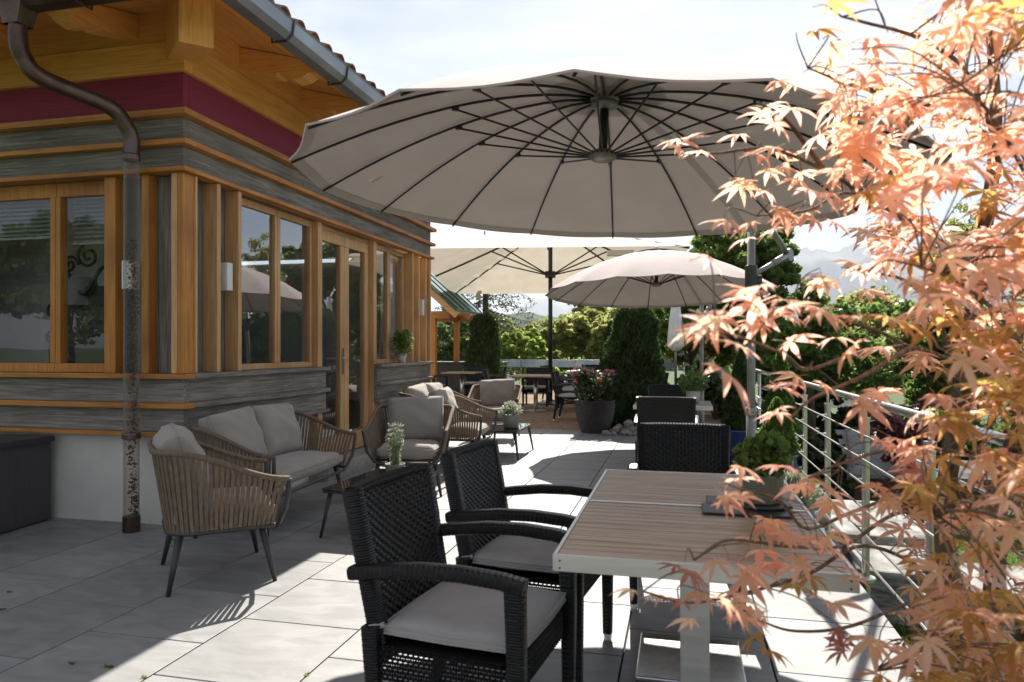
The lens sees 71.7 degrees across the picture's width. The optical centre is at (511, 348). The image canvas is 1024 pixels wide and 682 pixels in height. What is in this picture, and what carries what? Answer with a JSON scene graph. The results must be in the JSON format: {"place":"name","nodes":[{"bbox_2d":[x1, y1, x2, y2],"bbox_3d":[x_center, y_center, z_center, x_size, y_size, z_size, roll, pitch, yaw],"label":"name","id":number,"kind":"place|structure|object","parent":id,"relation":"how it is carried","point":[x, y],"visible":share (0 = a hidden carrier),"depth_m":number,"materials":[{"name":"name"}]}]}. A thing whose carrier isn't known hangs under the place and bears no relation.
{"place":"outdoors","nodes":[
{"label":"outdoors","id":0,"kind":"place"},
{"bbox_2d":[0,430,928,681],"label":"terrace","id":1,"kind":"structure","parent":0,"point":[90,597],"depth_m":3.55,"materials":[{"name":"tile"}]},
{"bbox_2d":[0,434,54,533],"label":"storage box","id":2,"kind":"object","parent":1,"relation":"on","point":[25,480],"visible":1,"depth_m":5.13,"materials":[{"name":"grey plastic"}]},
{"bbox_2d":[0,539,308,679],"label":"moss","id":3,"kind":"object","parent":1,"relation":"on","point":[145,677],"visible":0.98,"depth_m":2.88,"materials":[{"name":"green plant"}]},
{"bbox_2d":[0,0,436,532],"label":"restaurant building","id":4,"kind":"structure","parent":1,"relation":"on","point":[148,149],"depth_m":5.47,"materials":[{"name":"brown paint"}]},
{"bbox_2d":[0,184,56,371],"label":"window","id":5,"kind":"structure","parent":4,"relation":"in","point":[47,191],"depth_m":5.56,"materials":[{"name":"orange wood"}]},
{"bbox_2d":[54,181,103,372],"bbox_3d":[-3.269,-0.547,5.478,0.513,1.460,0.139,0,0,13],"label":"window","id":6,"kind":"structure","parent":4,"relation":"in","point":[65,191],"depth_m":5.48,"materials":[{"name":"orange wood"}]},
{"bbox_2d":[63,276,98,372],"bbox_3d":[-3.654,0.010,6.012,0.500,1.220,0.400,0,0,13],"label":"table lamp","id":7,"kind":"object","parent":4,"relation":"on","point":[76,284],"visible":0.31,"depth_m":5.89,"materials":[{"name":"fabric"}]},
{"bbox_2d":[45,245,138,372],"bbox_3d":[-3.365,-0.138,5.987,1.108,1.455,0.315,0,0,13],"label":"wrought iron rack","id":8,"kind":"object","parent":4,"relation":"on","point":[85,333],"visible":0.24,"depth_m":5.91,"materials":[{"name":"metal"}]},
{"bbox_2d":[242,198,277,369],"bbox_3d":[-2.252,-0.546,6.223,0.070,1.458,0.600,0,0,13],"label":"window","id":9,"kind":"structure","parent":4,"relation":"in","point":[248,204],"depth_m":6.47,"materials":[{"name":"brown wood"}]},
{"bbox_2d":[277,210,312,367],"bbox_3d":[-2.109,-0.546,6.823,0.070,1.458,0.625,0,0,13],"label":"window","id":10,"kind":"structure","parent":4,"relation":"in","point":[307,225],"depth_m":7.08,"materials":[{"name":"brown wood"}]},
{"bbox_2d":[322,230,347,453],"bbox_3d":[-1.912,-0.045,7.514,0.133,2.370,0.600,0,0,13],"label":"door","id":11,"kind":"structure","parent":4,"relation":"in","point":[337,240],"depth_m":7.72,"materials":[{"name":"brown wood"}]},
{"bbox_2d":[345,237,367,450],"bbox_3d":[-1.804,-0.045,8.113,0.065,2.370,0.605,0,0,13],"label":"door","id":12,"kind":"structure","parent":4,"relation":"in","point":[350,244],"depth_m":8.30,"materials":[{"name":"brown wood"}]},
{"bbox_2d":[377,244,388,362],"bbox_3d":[-1.649,-0.546,8.752,0.070,1.458,0.500,0,0,13],"label":"window","id":13,"kind":"structure","parent":4,"relation":"in","point":[380,248],"depth_m":8.95,"materials":[{"name":"brown wood"}]},
{"bbox_2d":[388,248,403,362],"bbox_3d":[-1.532,-0.546,9.240,0.070,1.458,0.495,0,0,13],"label":"window","id":14,"kind":"structure","parent":4,"relation":"in","point":[398,254],"depth_m":9.43,"materials":[{"name":"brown wood"}]},
{"bbox_2d":[390,329,413,362],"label":"sill plant","id":15,"kind":"object","parent":4,"relation":"on","point":[401,341],"visible":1,"depth_m":9.03,"materials":[{"name":"green plant"}]},
{"bbox_2d":[147,422,291,596],"bbox_3d":[-1.714,0.872,4.109,0.710,0.862,0.752,0,0,-29],"label":"lounge armchair","id":16,"kind":"object","parent":1,"relation":"on","point":[195,491],"visible":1,"depth_m":3.83,"materials":[{"name":"beige wicker"}]},
{"bbox_2d":[192,403,356,538],"bbox_3d":[-1.791,0.872,5.424,0.710,0.863,1.392,0,0,10],"label":"lounge sofa","id":17,"kind":"object","parent":1,"relation":"on","point":[271,433],"visible":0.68,"depth_m":5.48,"materials":[{"name":"fabric"}]},
{"bbox_2d":[319,468,439,537],"bbox_3d":[-0.946,1.133,5.212,0.550,0.339,0.880,0,0,15],"label":"coffee table","id":18,"kind":"object","parent":1,"relation":"on","point":[336,488],"visible":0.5,"depth_m":4.94,"materials":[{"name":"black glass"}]},
{"bbox_2d":[384,422,404,471],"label":"feathery plant","id":19,"kind":"object","parent":18,"relation":"on","point":[395,460],"visible":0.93,"depth_m":5.23,"materials":[{"name":"green plant"}]},
{"bbox_2d":[361,395,454,496],"bbox_3d":[-0.919,0.872,6.492,0.752,0.862,0.710,0,0,3],"label":"lounge armchair","id":20,"kind":"object","parent":1,"relation":"on","point":[425,427],"visible":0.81,"depth_m":6.54,"materials":[{"name":"fabric"}]},
{"bbox_2d":[399,382,480,421],"bbox_3d":[-0.919,0.872,9.081,0.710,0.863,1.392,0,0,13],"label":"lounge sofa","id":21,"kind":"object","parent":1,"relation":"on","point":[423,389],"visible":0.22,"depth_m":8.96,"materials":[{"name":"beige fabric"}]},
{"bbox_2d":[341,464,576,681],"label":"wicker chair","id":22,"kind":"object","parent":1,"relation":"on","point":[420,597],"visible":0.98,"depth_m":2.17,"materials":[{"name":"wicker"}]},
{"bbox_2d":[428,386,497,462],"bbox_3d":[-0.587,0.872,7.974,0.710,0.862,0.752,0,0,12],"label":"lounge armchair","id":23,"kind":"object","parent":1,"relation":"on","point":[466,427],"visible":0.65,"depth_m":7.79,"materials":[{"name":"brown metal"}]},
{"bbox_2d":[466,378,521,438],"bbox_3d":[-0.239,0.872,10.288,0.752,0.862,0.709,0,0,7],"label":"lounge armchair","id":24,"kind":"object","parent":1,"relation":"on","point":[495,393],"visible":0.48,"depth_m":10.37,"materials":[{"name":"grey metal"}]},
{"bbox_2d":[477,423,533,459],"bbox_3d":[-0.087,1.133,8.728,0.550,0.339,0.880,0,0,13],"label":"coffee table","id":25,"kind":"object","parent":1,"relation":"on","point":[499,428],"visible":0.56,"depth_m":8.52,"materials":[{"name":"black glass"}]},
{"bbox_2d":[498,400,522,428],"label":"cream heather","id":26,"kind":"object","parent":25,"relation":"on","point":[510,421],"visible":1,"depth_m":8.49,"materials":[{"name":"white plant"}]},
{"bbox_2d":[440,439,613,681],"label":"wicker chair","id":27,"kind":"object","parent":1,"relation":"on","point":[476,488],"visible":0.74,"depth_m":2.88,"materials":[{"name":"wicker"}]},
{"bbox_2d":[569,365,620,433],"bbox_3d":[1.287,0.776,10.990,0.821,1.048,0.698,0,0,13],"label":"potted plant","id":28,"kind":"object","parent":1,"relation":"on","point":[594,414],"visible":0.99,"depth_m":10.81,"materials":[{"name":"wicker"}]},
{"bbox_2d":[602,430,610,435],"bbox_3d":[1.409,1.274,10.581,0.158,0.107,0.104,0,0,-21],"label":"stone","id":29,"kind":"object","parent":1,"relation":"on","point":[606,432],"visible":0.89,"depth_m":10.54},
{"bbox_2d":[613,424,624,432],"bbox_3d":[1.633,1.218,10.809,0.240,0.151,0.151,0,0,-45],"label":"stone","id":30,"kind":"object","parent":1,"relation":"on","point":[618,428],"visible":0.92,"depth_m":10.74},
{"bbox_2d":[289,56,952,436],"bbox_3d":[0.576,-0.040,4.106,3.041,2.670,4.085,0,0,13],"label":"cantilever parasol","id":31,"kind":"object","parent":1,"relation":"on","point":[569,148],"visible":0.84,"depth_m":3.91,"materials":[{"name":"beige fabric"}]},
{"bbox_2d":[627,425,636,432],"bbox_3d":[1.830,1.222,10.740,0.213,0.127,0.129,0,0,32],"label":"stone","id":32,"kind":"object","parent":1,"relation":"on","point":[632,428],"visible":0.66,"depth_m":10.69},
{"bbox_2d":[624,419,632,426],"bbox_3d":[1.769,1.137,10.750,0.141,0.128,0.224,-1,-6,42],"label":"stone","id":33,"kind":"object","parent":32,"relation":"on","point":[628,423],"visible":0.95,"depth_m":10.69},
{"bbox_2d":[633,396,699,462],"bbox_3d":[1.425,0.862,6.534,0.594,0.876,0.624,0,0,13],"label":"wicker chair","id":34,"kind":"object","parent":1,"relation":"on","point":[656,409],"visible":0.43,"depth_m":6.26,"materials":[{"name":"black plastic"}]},
{"bbox_2d":[648,384,696,414],"bbox_3d":[1.806,0.862,8.085,0.594,0.876,0.624,0,0,13],"label":"wicker chair","id":35,"kind":"object","parent":1,"relation":"on","point":[670,390],"visible":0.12,"depth_m":8.34,"materials":[{"name":"wicker"}]},
{"bbox_2d":[633,401,712,410],"bbox_3d":[1.651,0.927,7.265,0.760,0.735,0.760,0,0,13],"label":"square table","id":36,"kind":"object","parent":1,"relation":"on","point":[704,406],"visible":0.23,"depth_m":6.95,"materials":[{"name":"metal"}]},
{"bbox_2d":[677,369,710,403],"bbox_3d":[1.843,0.384,7.184,0.323,0.351,0.330,0,0,-32],"label":"rosemary pot","id":37,"kind":"object","parent":36,"relation":"on","point":[692,382],"visible":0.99,"depth_m":7.14,"materials":[{"name":"green plant"}]},
{"bbox_2d":[627,422,746,612],"bbox_3d":[0.917,0.862,3.764,0.594,0.876,0.624,0,0,11],"label":"wicker chair","id":38,"kind":"object","parent":1,"relation":"on","point":[687,447],"visible":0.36,"depth_m":3.99,"materials":[{"name":"wicker"}]},
{"bbox_2d":[553,469,859,681],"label":"slatted table","id":39,"kind":"object","parent":1,"relation":"on","point":[634,523],"visible":0.83,"depth_m":2.17,"materials":[{"name":"beige"}]},
{"bbox_2d":[701,495,792,517],"bbox_3d":[0.826,0.554,2.491,0.310,0.006,0.290,0,0,13],"label":"slate tray","id":40,"kind":"object","parent":39,"relation":"on","point":[707,508],"visible":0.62,"depth_m":2.40,"materials":[{"name":"stone"}]},
{"bbox_2d":[731,429,793,510],"bbox_3d":[0.874,0.414,2.480,0.213,0.275,0.210,0,0,13],"label":"herb pot","id":41,"kind":"object","parent":40,"relation":"on","point":[771,447],"visible":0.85,"depth_m":2.43,"materials":[{"name":"green stone"}]},
{"bbox_2d":[721,353,762,465],"bbox_3d":[2.376,0.674,7.394,0.428,1.253,0.431,0,0,42],"label":"potted thuja","id":42,"kind":"object","parent":1,"relation":"on","point":[733,415],"visible":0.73,"depth_m":7.30,"materials":[{"name":"green plant"}]},
{"bbox_2d":[756,396,801,469],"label":"potted thuja","id":43,"kind":"object","parent":1,"relation":"on","point":[786,430],"visible":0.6,"depth_m":6.28,"materials":[{"name":"green plant"}]},
{"bbox_2d":[759,344,801,442],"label":"potted thuja","id":44,"kind":"object","parent":1,"relation":"on","point":[780,363],"visible":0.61,"depth_m":7.38,"materials":[{"name":"green plant"}]},
{"bbox_2d":[783,467,824,519],"bbox_3d":[1.739,1.021,4.471,0.490,0.558,0.457,0,0,13],"label":"lavender pot","id":45,"kind":"object","parent":1,"relation":"on","point":[789,478],"visible":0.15,"depth_m":4.40,"materials":[{"name":"ceramic"}]},
{"bbox_2d":[795,381,1023,677],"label":"steel railing","id":46,"kind":"object","parent":1,"relation":"attached to","point":[908,413],"visible":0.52,"depth_m":4.04,"materials":[{"name":"metal"}]},
{"bbox_2d":[492,297,611,317],"bbox_3d":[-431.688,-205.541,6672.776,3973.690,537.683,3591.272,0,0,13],"label":"mountain","id":47,"kind":"structure","parent":0,"point":[540,307],"depth_m":6238.92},
{"bbox_2d":[582,364,599,369],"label":"wicker chair","id":48,"kind":"object","parent":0,"point":[597,366],"visible":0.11,"depth_m":18.81,"materials":[{"name":"black plastic"}]},
{"bbox_2d":[459,390,761,431],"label":"brick terrace","id":49,"kind":"structure","parent":0,"point":[567,420],"depth_m":13.34,"materials":[{"name":"brick"}]},
{"bbox_2d":[349,257,482,382],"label":"timber pavilion","id":50,"kind":"structure","parent":49,"relation":"on","point":[452,304],"depth_m":18.12,"materials":[{"name":"orange wood"}]},
{"bbox_2d":[432,375,447,387],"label":"wicker chair","id":51,"kind":"object","parent":49,"relation":"on","point":[446,381],"visible":0.06,"depth_m":16.48,"materials":[{"name":"wicker"}]},
{"bbox_2d":[441,371,482,394],"bbox_3d":[-1.173,0.925,16.626,0.800,0.741,0.800,0,0,11],"label":"dining table","id":52,"kind":"object","parent":49,"relation":"on","point":[461,373],"visible":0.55,"depth_m":16.58,"materials":[{"name":"brown wood"}]},
{"bbox_2d":[420,361,508,392],"bbox_3d":[-1.937,0.835,19.996,3.650,0.930,0.700,0,0,13],"label":"dark counter","id":53,"kind":"object","parent":49,"relation":"on","point":[453,379],"visible":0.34,"depth_m":19.62,"materials":[{"name":"black stone"}]},
{"bbox_2d":[459,365,486,396],"bbox_3d":[-0.928,0.862,17.425,0.603,0.876,0.624,0,0,11],"label":"wicker chair","id":54,"kind":"object","parent":49,"relation":"on","point":[471,380],"visible":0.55,"depth_m":17.64,"materials":[{"name":"wicker"}]},
{"bbox_2d":[462,313,504,398],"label":"clipped thuja","id":55,"kind":"object","parent":49,"relation":"on","point":[484,343],"visible":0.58,"depth_m":18.39,"materials":[{"name":"green plant"}]},
{"bbox_2d":[480,366,507,379],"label":"wicker chair","id":56,"kind":"object","parent":49,"relation":"on","point":[503,375],"visible":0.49,"depth_m":16.39,"materials":[{"name":"wicker"}]},
{"bbox_2d":[484,369,508,379],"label":"wicker chair","id":57,"kind":"object","parent":49,"relation":"on","point":[487,374],"visible":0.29,"depth_m":14.36,"materials":[{"name":"black plastic"}]},
{"bbox_2d":[509,374,561,411],"bbox_3d":[0.496,0.925,14.789,0.950,0.741,0.950,0,0,13],"label":"dining table","id":58,"kind":"object","parent":49,"relation":"on","point":[535,376],"visible":0.89,"depth_m":14.74,"materials":[{"name":"brown wood"}]},
{"bbox_2d":[522,367,550,408],"bbox_3d":[0.545,0.862,15.634,0.603,0.876,0.624,0,0,8],"label":"wicker chair","id":59,"kind":"object","parent":49,"relation":"on","point":[543,386],"visible":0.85,"depth_m":15.80,"materials":[{"name":"wicker"}]},
{"bbox_2d":[420,232,689,404],"bbox_3d":[0.900,-0.850,16.600,5.500,4.300,5.500,0,0,4],"label":"mast parasol","id":60,"kind":"object","parent":49,"relation":"on","point":[506,263],"visible":0.56,"depth_m":17.08,"materials":[{"name":"beige fabric"}]},
{"bbox_2d":[540,365,569,399],"bbox_3d":[1.087,0.862,18.051,0.625,0.876,0.603,0,0,23],"label":"wicker chair","id":61,"kind":"object","parent":49,"relation":"on","point":[567,374],"visible":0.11,"depth_m":18.06,"materials":[{"name":"black plastic"}]},
{"bbox_2d":[557,378,579,409],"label":"wicker chair","id":62,"kind":"object","parent":49,"relation":"on","point":[567,390],"visible":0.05,"depth_m":14.49,"materials":[{"name":"wicker"}]},
{"bbox_2d":[550,371,587,420],"bbox_3d":[1.043,0.862,12.916,0.624,0.876,0.603,0,0,15],"label":"wicker chair","id":63,"kind":"object","parent":49,"relation":"on","point":[560,396],"visible":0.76,"depth_m":12.72,"materials":[{"name":"wicker"}]},
{"bbox_2d":[561,367,596,405],"bbox_3d":[1.509,0.862,15.704,0.624,0.876,0.603,0,0,-42],"label":"wicker chair","id":64,"kind":"object","parent":49,"relation":"on","point":[572,377],"visible":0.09,"depth_m":15.70,"materials":[{"name":"wicker"}]},
{"bbox_2d":[598,320,611,369],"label":"clipped thuja","id":65,"kind":"object","parent":49,"relation":"on","point":[607,331],"visible":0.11,"depth_m":14.44,"materials":[{"name":"green plant"}]},
{"bbox_2d":[603,308,669,427],"bbox_3d":[2.015,0.323,11.756,1.198,2.187,1.243,0,0,16],"label":"clipped thuja","id":66,"kind":"object","parent":49,"relation":"on","point":[633,353],"visible":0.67,"depth_m":11.42,"materials":[{"name":"green plant"}]},
{"bbox_2d":[545,246,774,422],"bbox_3d":[2.000,-0.040,9.753,2.985,2.669,3.498,0,0,13],"label":"cantilever parasol","id":67,"kind":"object","parent":49,"relation":"on","point":[655,277],"visible":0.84,"depth_m":10.14,"materials":[{"name":"beige fabric"}]},
{"bbox_2d":[667,307,683,384],"bbox_3d":[3.050,0.100,13.200,0.292,2.400,0.292,0,0,36],"label":"folded parasol","id":68,"kind":"object","parent":49,"relation":"on","point":[675,320],"visible":0.61,"depth_m":13.13,"materials":[{"name":"beige fabric"}]},
{"bbox_2d":[755,369,770,428],"bbox_3d":[3.248,0.940,9.377,0.077,1.321,2.850,0,0,13],"label":"steel railing","id":69,"kind":"object","parent":49,"relation":"on","point":[760,387],"visible":0.2,"depth_m":9.28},
{"bbox_2d":[242,0,1023,313],"label":"sky","id":70,"kind":"structure","parent":0,"point":[396,44],"materials":[{"name":"white"}]},
{"bbox_2d":[437,313,991,373],"bbox_3d":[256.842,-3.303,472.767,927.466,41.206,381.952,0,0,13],"label":"wooded hill","id":71,"kind":"structure","parent":0,"point":[522,317],"depth_m":466.57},
{"bbox_2d":[662,352,755,377],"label":"conifer wood","id":72,"kind":"object","parent":71,"relation":"on","point":[669,366],"visible":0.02,"depth_m":337.98,"materials":[{"name":"green plant"}]},
{"bbox_2d":[507,368,1023,666],"bbox_3d":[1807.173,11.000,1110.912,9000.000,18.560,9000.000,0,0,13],"label":"ground","id":73,"kind":"structure","parent":0,"point":[896,399],"depth_m":229.36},
{"bbox_2d":[437,306,469,360],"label":"garden tree","id":74,"kind":"object","parent":73,"relation":"on","point":[450,346],"visible":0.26,"depth_m":25.98,"materials":[{"name":"green plant"}]},
{"bbox_2d":[445,312,515,358],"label":"garden tree","id":75,"kind":"object","parent":73,"relation":"on","point":[508,326],"visible":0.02,"depth_m":30.63,"materials":[{"name":"green plant"}]},
{"bbox_2d":[434,231,539,383],"bbox_3d":[-0.978,-0.899,25.998,4.511,6.803,4.445,0,0,13],"label":"larch tree","id":76,"kind":"object","parent":73,"relation":"on","point":[484,301],"visible":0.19,"depth_m":25.75,"materials":[{"name":"green plant"}]},
{"bbox_2d":[499,332,519,359],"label":"weeping tree","id":77,"kind":"object","parent":73,"relation":"on","point":[505,355],"visible":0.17,"depth_m":23.88,"materials":[{"name":"green plant"}]},
{"bbox_2d":[501,320,540,380],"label":"garden tree","id":78,"kind":"object","parent":73,"relation":"on","point":[530,324],"visible":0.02,"depth_m":36.21,"materials":[{"name":"green plant"}]},
{"bbox_2d":[503,327,547,388],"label":"weeping tree","id":79,"kind":"object","parent":73,"relation":"on","point":[516,342],"visible":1,"depth_m":23.26,"materials":[{"name":"green plant"}]},
{"bbox_2d":[500,359,599,384],"bbox_3d":[1.949,1.015,21.741,5.112,1.370,0.040,0,0,13],"label":"blue panel fence","id":80,"kind":"object","parent":73,"relation":"on","point":[521,363],"visible":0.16,"depth_m":21.95,"materials":[{"name":"metal"}]},
{"bbox_2d":[524,336,580,390],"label":"garden tree","id":81,"kind":"object","parent":73,"relation":"on","point":[561,369],"visible":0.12,"depth_m":29.24,"materials":[{"name":"green plant"}]},
{"bbox_2d":[535,308,606,381],"bbox_3d":[2.100,1.094,24.984,3.076,5.047,2.493,0,0,13],"label":"garden tree","id":82,"kind":"object","parent":73,"relation":"on","point":[570,333],"visible":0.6,"depth_m":24.35,"materials":[{"name":"green plant"}]},
{"bbox_2d":[558,304,609,358],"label":"garden tree","id":83,"kind":"object","parent":73,"relation":"on","point":[582,309],"visible":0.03,"depth_m":27.34,"materials":[{"name":"green plant"}]},
{"bbox_2d":[584,307,615,359],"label":"garden tree","id":84,"kind":"object","parent":73,"relation":"on","point":[595,329],"visible":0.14,"depth_m":23.51,"materials":[{"name":"green plant"}]},
{"bbox_2d":[652,308,732,367],"bbox_3d":[4.576,0.739,17.398,2.871,4.770,2.840,0,0,-8],"label":"leafy tree","id":85,"kind":"object","parent":73,"relation":"on","point":[724,358],"visible":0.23,"depth_m":17.36,"materials":[{"name":"green plant"}]},
{"bbox_2d":[674,356,757,418],"bbox_3d":[3.799,1.617,13.082,1.471,3.008,1.658,0,0,21],"label":"garden shrub","id":86,"kind":"object","parent":73,"relation":"on","point":[714,394],"visible":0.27,"depth_m":12.83,"materials":[{"name":"green plant"}]},
{"bbox_2d":[680,226,802,370],"bbox_3d":[4.942,0.181,15.703,2.770,5.944,3.075,0,0,13],"label":"leafy tree","id":87,"kind":"object","parent":73,"relation":"on","point":[767,251],"visible":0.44,"depth_m":14.93,"materials":[{"name":"green plant"}]},
{"bbox_2d":[712,318,855,400],"bbox_3d":[7.778,1.102,19.797,3.858,4.516,3.475,0,0,-19],"label":"garden shrub","id":88,"kind":"object","parent":73,"relation":"on","point":[729,367],"visible":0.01,"depth_m":20.17,"materials":[{"name":"green plant"}]},
{"bbox_2d":[757,381,848,425],"bbox_3d":[6.291,1.840,15.742,1.570,2.854,1.802,0,0,-34],"label":"garden shrub","id":89,"kind":"object","parent":73,"relation":"on","point":[820,409],"visible":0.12,"depth_m":15.37,"materials":[{"name":"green plant"}]},
{"bbox_2d":[727,278,900,480],"bbox_3d":[6.234,0.906,14.697,3.483,4.745,3.307,0,0,13],"label":"leafy tree","id":90,"kind":"object","parent":73,"relation":"on","point":[831,349],"visible":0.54,"depth_m":14.01,"materials":[{"name":"green plant"}]},
{"bbox_2d":[610,0,1023,681],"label":"japanese maple","id":91,"kind":"object","parent":73,"relation":"on","point":[984,650],"visible":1,"depth_m":1.19,"materials":[{"name":"orange plant"}]},
{"bbox_2d":[797,436,858,499],"bbox_3d":[5.189,2.377,12.538,1.770,1.733,1.193,0,0,35],"label":"garden shrub","id":92,"kind":"object","parent":73,"relation":"on","point":[816,457],"visible":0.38,"depth_m":12.15,"materials":[{"name":"green plant"}]},
{"bbox_2d":[800,406,870,452],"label":"garden shrub","id":93,"kind":"object","parent":73,"relation":"on","point":[852,422],"visible":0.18,"depth_m":16.77,"materials":[{"name":"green plant"}]},
{"bbox_2d":[830,391,872,407],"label":"house","id":94,"kind":"structure","parent":73,"relation":"on","point":[847,402],"depth_m":42.50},
{"bbox_2d":[831,402,907,450],"bbox_3d":[8.768,2.326,17.101,2.378,2.273,2.697,0,0,13],"label":"garden shrub","id":95,"kind":"object","parent":73,"relation":"on","point":[836,440],"visible":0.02,"depth_m":17.23,"materials":[{"name":"green plant"}]},
{"bbox_2d":[846,329,907,394],"bbox_3d":[12.229,1.623,24.212,4.256,5.387,3.581,0,0,34],"label":"garden shrub","id":96,"kind":"object","parent":73,"relation":"on","point":[903,377],"visible":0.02,"depth_m":23.83,"materials":[{"name":"green plant"}]},
{"bbox_2d":[833,285,951,428],"bbox_3d":[8.500,0.967,16.483,3.738,5.012,3.604,0,0,13],"label":"leafy tree","id":97,"kind":"object","parent":73,"relation":"on","point":[893,299],"visible":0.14,"depth_m":16.48,"materials":[{"name":"green plant"}]},
{"bbox_2d":[844,543,970,638],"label":"stone block","id":98,"kind":"structure","parent":73,"relation":"on","point":[887,570],"depth_m":4.45,"materials":[{"name":"stone"}]},
{"bbox_2d":[816,499,923,550],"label":"stone block","id":99,"kind":"structure","parent":98,"relation":"on","point":[854,531],"depth_m":5.35,"materials":[{"name":"stone"}]},
{"bbox_2d":[835,428,991,517],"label":"garden shed","id":100,"kind":"structure","parent":73,"relation":"on","point":[855,470],"depth_m":12.02,"materials":[{"name":"grey"}]},
{"bbox_2d":[857,391,974,519],"bbox_3d":[6.357,2.027,11.285,1.610,2.693,1.619,0,0,13],"label":"garden shrub","id":101,"kind":"object","parent":73,"relation":"on","point":[897,423],"visible":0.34,"depth_m":10.93,"materials":[{"name":"green plant"}]},
{"bbox_2d":[897,373,986,411],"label":"garden shrub","id":102,"kind":"object","parent":73,"relation":"on","point":[914,387],"visible":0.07,"depth_m":18.26,"materials":[{"name":"green plant"}]},
{"bbox_2d":[886,296,1023,407],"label":"leafy tree","id":103,"kind":"object","parent":73,"relation":"on","point":[902,306],"visible":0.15,"depth_m":14.66,"materials":[{"name":"green plant"}]},
{"bbox_2d":[891,514,1023,653],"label":"grass","id":104,"kind":"structure","parent":73,"relation":"on","point":[1013,559],"depth_m":7.94,"materials":[{"name":"plant"}]},
{"bbox_2d":[925,202,1023,305],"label":"sparse tree","id":105,"kind":"object","parent":73,"relation":"on","point":[967,227],"visible":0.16,"depth_m":22.03,"materials":[{"name":"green plant"}]},
{"bbox_2d":[928,397,1022,459],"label":"garden shrub","id":106,"kind":"object","parent":73,"relation":"on","point":[980,424],"visible":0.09,"depth_m":10.52,"materials":[{"name":"green plant"}]},
{"bbox_2d":[934,288,1023,407],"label":"leafy tree","id":107,"kind":"object","parent":73,"relation":"on","point":[978,375],"visible":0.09,"depth_m":13.44,"materials":[{"name":"green plant"}]},
{"bbox_2d":[960,563,1023,636],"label":"stone block","id":108,"kind":"structure","parent":73,"relation":"on","point":[978,584],"depth_m":5.00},
{"bbox_2d":[763,243,1023,322],"bbox_3d":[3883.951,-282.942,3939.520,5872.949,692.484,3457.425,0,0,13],"label":"mountain","id":109,"kind":"structure","parent":0,"point":[807,259],"depth_m":3869.00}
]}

